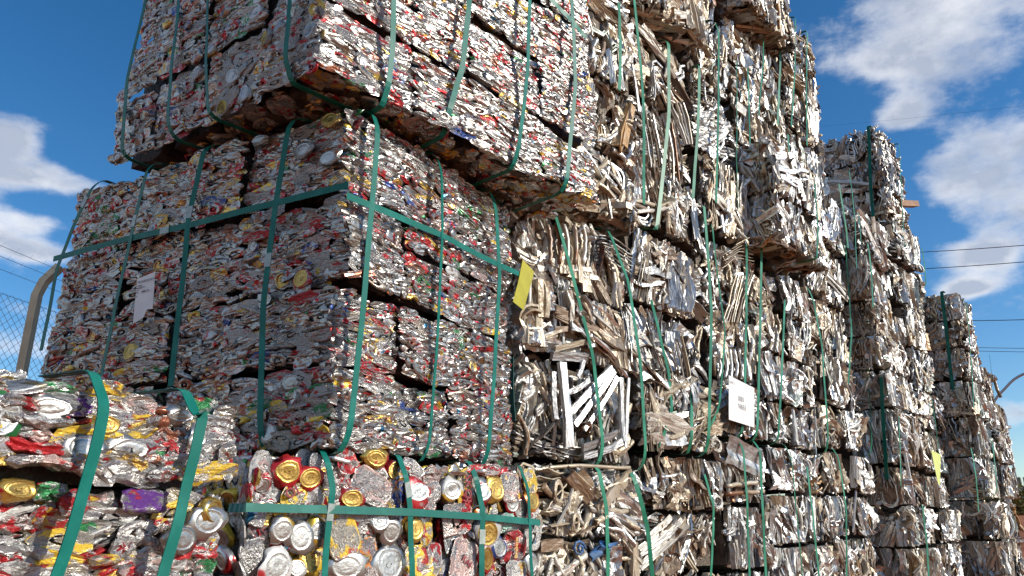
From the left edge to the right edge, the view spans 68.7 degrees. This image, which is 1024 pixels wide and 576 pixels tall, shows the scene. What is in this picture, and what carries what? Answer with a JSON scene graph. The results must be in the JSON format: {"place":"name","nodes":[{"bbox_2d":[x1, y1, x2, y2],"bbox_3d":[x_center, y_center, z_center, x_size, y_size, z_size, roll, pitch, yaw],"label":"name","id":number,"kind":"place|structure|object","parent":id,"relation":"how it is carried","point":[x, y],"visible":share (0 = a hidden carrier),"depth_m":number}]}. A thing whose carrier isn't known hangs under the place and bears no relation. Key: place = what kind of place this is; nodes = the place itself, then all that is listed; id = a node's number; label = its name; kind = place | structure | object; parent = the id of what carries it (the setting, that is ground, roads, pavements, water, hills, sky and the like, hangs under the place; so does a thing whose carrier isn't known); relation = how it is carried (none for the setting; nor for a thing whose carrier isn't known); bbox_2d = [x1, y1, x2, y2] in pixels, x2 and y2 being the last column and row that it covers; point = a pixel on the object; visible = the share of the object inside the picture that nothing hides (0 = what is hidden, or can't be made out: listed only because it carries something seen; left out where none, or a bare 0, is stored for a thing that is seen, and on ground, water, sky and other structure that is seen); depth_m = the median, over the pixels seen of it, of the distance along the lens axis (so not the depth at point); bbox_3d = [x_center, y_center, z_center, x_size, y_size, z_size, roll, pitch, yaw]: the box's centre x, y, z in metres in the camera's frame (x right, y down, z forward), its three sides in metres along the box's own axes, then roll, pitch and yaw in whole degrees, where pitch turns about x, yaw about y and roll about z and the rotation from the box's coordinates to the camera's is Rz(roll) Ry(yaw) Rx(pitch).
{"place":"outdoors","nodes":[
{"label":"outdoors","id":0,"kind":"place"},
{"bbox_2d":[0,0,1023,508],"label":"sky","id":1,"kind":"structure","parent":0,"point":[64,64]},
{"bbox_2d":[920,245,1023,252],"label":"power cable","id":2,"kind":"object","parent":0,"point":[976,248],"visible":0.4,"depth_m":24.11},
{"bbox_2d":[925,262,1021,268],"bbox_3d":[14.188,-0.801,25.081,5.837,2.204,8.225,0,-17,0],"label":"power cable","id":3,"kind":"object","parent":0,"point":[974,265],"visible":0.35,"depth_m":24.01},
{"bbox_2d":[972,319,1023,320],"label":"power cable","id":4,"kind":"object","parent":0,"point":[994,320],"visible":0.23,"depth_m":27.03},
{"bbox_2d":[1017,514,1023,556],"bbox_3d":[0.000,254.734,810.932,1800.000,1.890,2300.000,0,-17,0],"label":"ground","id":5,"kind":"structure","parent":0,"point":[1021,518],"depth_m":18.33},
{"bbox_2d":[0,245,62,381],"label":"chain link fence","id":6,"kind":"object","parent":5,"relation":"on","point":[45,280],"visible":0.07,"depth_m":4.55},
{"bbox_2d":[0,369,237,575],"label":"can bale","id":7,"kind":"object","parent":5,"relation":"on","point":[101,477],"visible":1,"depth_m":1.00},
{"bbox_2d":[189,448,541,575],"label":"can bale","id":8,"kind":"object","parent":5,"relation":"on","point":[345,512],"visible":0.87,"depth_m":2.10},
{"bbox_2d":[39,108,519,466],"bbox_3d":[-0.853,0.146,2.862,1.454,1.094,1.094,-10,-20,30],"label":"can bale","id":9,"kind":"object","parent":8,"relation":"on","point":[334,283],"visible":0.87,"depth_m":2.44},
{"bbox_2d":[133,272,154,323],"bbox_3d":[-1.232,0.031,2.504,0.090,0.172,0.058,0,-17,0],"label":"paper tag","id":10,"kind":"object","parent":9,"relation":"attached to","point":[144,297],"visible":1,"depth_m":2.51},
{"bbox_2d":[107,0,598,219],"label":"can bale","id":11,"kind":"object","parent":9,"relation":"on","point":[496,99],"visible":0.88,"depth_m":2.67},
{"bbox_2d":[513,260,533,309],"bbox_3d":[0.047,-0.014,2.995,0.090,0.205,0.147,0,-17,0],"label":"yellow card","id":12,"kind":"object","parent":9,"relation":"attached to","point":[526,274],"visible":1,"depth_m":3.00},
{"bbox_2d":[505,460,654,575],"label":"scrap bale","id":13,"kind":"object","parent":5,"relation":"on","point":[578,501],"visible":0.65,"depth_m":3.13},
{"bbox_2d":[498,205,650,472],"bbox_3d":[-0.001,0.298,3.719,1.066,1.208,1.091,-15,-23,40],"label":"scrap bale","id":14,"kind":"object","parent":13,"relation":"on","point":[569,337],"visible":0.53,"depth_m":3.31},
{"bbox_2d":[550,0,644,238],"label":"scrap bale","id":15,"kind":"object","parent":14,"relation":"on","point":[612,150],"visible":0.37,"depth_m":3.81},
{"bbox_2d":[588,0,629,38],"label":"scrap bale","id":16,"kind":"object","parent":15,"relation":"on","point":[603,11],"visible":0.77,"depth_m":4.06},
{"bbox_2d":[541,455,722,575],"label":"scrap bale","id":17,"kind":"object","parent":5,"relation":"on","point":[679,540],"visible":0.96,"depth_m":3.74},
{"bbox_2d":[598,206,722,458],"bbox_3d":[0.530,0.247,4.345,1.065,1.505,0.825,-15,-23,40],"label":"scrap bale","id":18,"kind":"object","parent":17,"relation":"on","point":[681,404],"visible":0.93,"depth_m":3.96},
{"bbox_2d":[614,16,703,251],"bbox_3d":[0.551,-0.815,4.722,1.058,1.380,0.928,-15,-23,39],"label":"scrap bale","id":19,"kind":"object","parent":18,"relation":"on","point":[669,211],"visible":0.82,"depth_m":4.41},
{"bbox_2d":[627,0,708,56],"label":"scrap bale","id":20,"kind":"object","parent":19,"relation":"on","point":[677,25],"visible":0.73,"depth_m":4.63},
{"bbox_2d":[629,435,774,575],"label":"scrap bale","id":21,"kind":"object","parent":5,"relation":"on","point":[742,538],"visible":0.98,"depth_m":4.21},
{"bbox_2d":[682,224,766,442],"bbox_3d":[0.987,0.340,4.867,1.051,1.345,0.994,-15,-23,40],"label":"scrap bale","id":22,"kind":"object","parent":21,"relation":"on","point":[736,349],"visible":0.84,"depth_m":4.56},
{"bbox_2d":[674,19,754,248],"bbox_3d":[1.092,-0.984,5.348,1.079,1.721,0.829,-15,-23,40],"label":"scrap bale","id":23,"kind":"object","parent":22,"relation":"on","point":[721,189],"visible":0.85,"depth_m":4.90},
{"bbox_2d":[698,0,716,31],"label":"scrap bale","id":24,"kind":"object","parent":23,"relation":"on","point":[707,7],"visible":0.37,"depth_m":5.39},
{"bbox_2d":[728,375,753,426],"bbox_3d":[1.325,0.655,4.315,0.248,0.270,0.276,0,-17,0],"label":"paper sheet","id":25,"kind":"object","parent":22,"relation":"attached to","point":[741,402],"visible":1,"depth_m":4.31},
{"bbox_2d":[645,444,839,575],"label":"scrap bale","id":26,"kind":"object","parent":5,"relation":"on","point":[798,519],"visible":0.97,"depth_m":4.73},
{"bbox_2d":[718,261,828,454],"bbox_3d":[1.562,0.570,5.452,1.064,1.265,1.100,-15,-23,40],"label":"scrap bale","id":27,"kind":"object","parent":26,"relation":"on","point":[787,383],"visible":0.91,"depth_m":5.15},
{"bbox_2d":[730,136,856,275],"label":"scrap bale","id":28,"kind":"object","parent":27,"relation":"on","point":[783,208],"visible":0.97,"depth_m":5.13},
{"bbox_2d":[711,16,797,158],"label":"scrap bale","id":29,"kind":"object","parent":28,"relation":"on","point":[767,109],"visible":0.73,"depth_m":5.64},
{"bbox_2d":[713,0,797,59],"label":"scrap bale","id":30,"kind":"object","parent":29,"relation":"on","point":[755,20],"visible":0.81,"depth_m":5.77},
{"bbox_2d":[763,448,879,575],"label":"scrap bale","id":31,"kind":"object","parent":5,"relation":"on","point":[854,515],"visible":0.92,"depth_m":5.48},
{"bbox_2d":[788,242,871,457],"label":"scrap bale","id":32,"kind":"object","parent":31,"relation":"on","point":[847,430],"visible":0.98,"depth_m":5.76},
{"bbox_2d":[765,184,848,311],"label":"scrap bale","id":33,"kind":"object","parent":32,"relation":"on","point":[829,289],"visible":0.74,"depth_m":6.17},
{"bbox_2d":[777,84,829,194],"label":"scrap bale","id":34,"kind":"object","parent":33,"relation":"on","point":[811,155],"visible":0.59,"depth_m":6.40},
{"bbox_2d":[768,11,820,146],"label":"scrap bale","id":35,"kind":"object","parent":34,"relation":"on","point":[798,70],"visible":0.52,"depth_m":6.63},
{"bbox_2d":[785,441,946,575],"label":"scrap bale","id":36,"kind":"object","parent":5,"relation":"on","point":[908,525],"visible":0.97,"depth_m":5.89},
{"bbox_2d":[817,302,932,485],"bbox_3d":[2.927,0.982,6.577,1.089,1.542,1.076,-15,-23,40],"label":"scrap bale","id":37,"kind":"object","parent":36,"relation":"on","point":[879,350],"visible":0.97,"depth_m":6.22},
{"bbox_2d":[831,208,892,312],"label":"scrap bale","id":38,"kind":"object","parent":37,"relation":"on","point":[869,280],"visible":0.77,"depth_m":6.57},
{"bbox_2d":[870,474,964,575],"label":"scrap bale","id":39,"kind":"object","parent":5,"relation":"on","point":[948,520],"visible":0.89,"depth_m":6.55},
{"bbox_2d":[872,307,947,473],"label":"scrap bale","id":40,"kind":"object","parent":39,"relation":"on","point":[921,380],"visible":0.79,"depth_m":6.94},
{"bbox_2d":[880,220,925,314],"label":"scrap bale","id":41,"kind":"object","parent":40,"relation":"on","point":[908,284],"visible":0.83,"depth_m":7.27},
{"bbox_2d":[822,125,919,254],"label":"scrap bale","id":42,"kind":"object","parent":41,"relation":"on","point":[868,160],"visible":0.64,"depth_m":7.59},
{"bbox_2d":[931,450,940,484],"bbox_3d":[3.665,1.550,6.434,0.195,0.290,0.216,0,-17,0],"label":"yellow card","id":43,"kind":"object","parent":40,"relation":"hanging from","point":[936,458],"visible":1,"depth_m":6.42},
{"bbox_2d":[881,500,1023,575],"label":"scrap bale","id":44,"kind":"object","parent":5,"relation":"on","point":[991,520],"visible":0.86,"depth_m":6.93},
{"bbox_2d":[918,381,999,511],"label":"scrap bale","id":45,"kind":"object","parent":44,"relation":"on","point":[966,440],"visible":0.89,"depth_m":7.21},
{"bbox_2d":[922,291,985,407],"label":"scrap bale","id":46,"kind":"object","parent":45,"relation":"on","point":[949,329],"visible":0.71,"depth_m":7.49},
{"bbox_2d":[935,499,1023,575],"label":"scrap bale","id":47,"kind":"object","parent":5,"relation":"on","point":[1016,520],"visible":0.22,"depth_m":7.49},
{"bbox_2d":[955,428,1019,499],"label":"scrap bale","id":48,"kind":"object","parent":47,"relation":"on","point":[1002,458],"visible":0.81,"depth_m":7.68},
{"bbox_2d":[979,355,1008,433],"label":"scrap bale","id":49,"kind":"object","parent":48,"relation":"on","point":[998,421],"visible":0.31,"depth_m":8.14},
{"bbox_2d":[950,477,1023,499],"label":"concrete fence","id":50,"kind":"object","parent":5,"relation":"on","point":[1018,482],"visible":0.01,"depth_m":26.93},
{"bbox_2d":[970,477,1023,514],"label":"bush","id":51,"kind":"object","parent":5,"relation":"on","point":[1019,504],"visible":0.28,"depth_m":19.86},
{"bbox_2d":[994,373,1023,555],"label":"street lamp","id":52,"kind":"object","parent":5,"relation":"on","point":[1005,388],"visible":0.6,"depth_m":13.37},
{"bbox_2d":[1006,425,1016,476],"bbox_3d":[21.880,8.104,32.546,0.320,4.200,0.190,0,-17,0],"label":"lamp post","id":53,"kind":"object","parent":5,"relation":"on","point":[1009,427],"visible":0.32,"depth_m":32.66}
]}

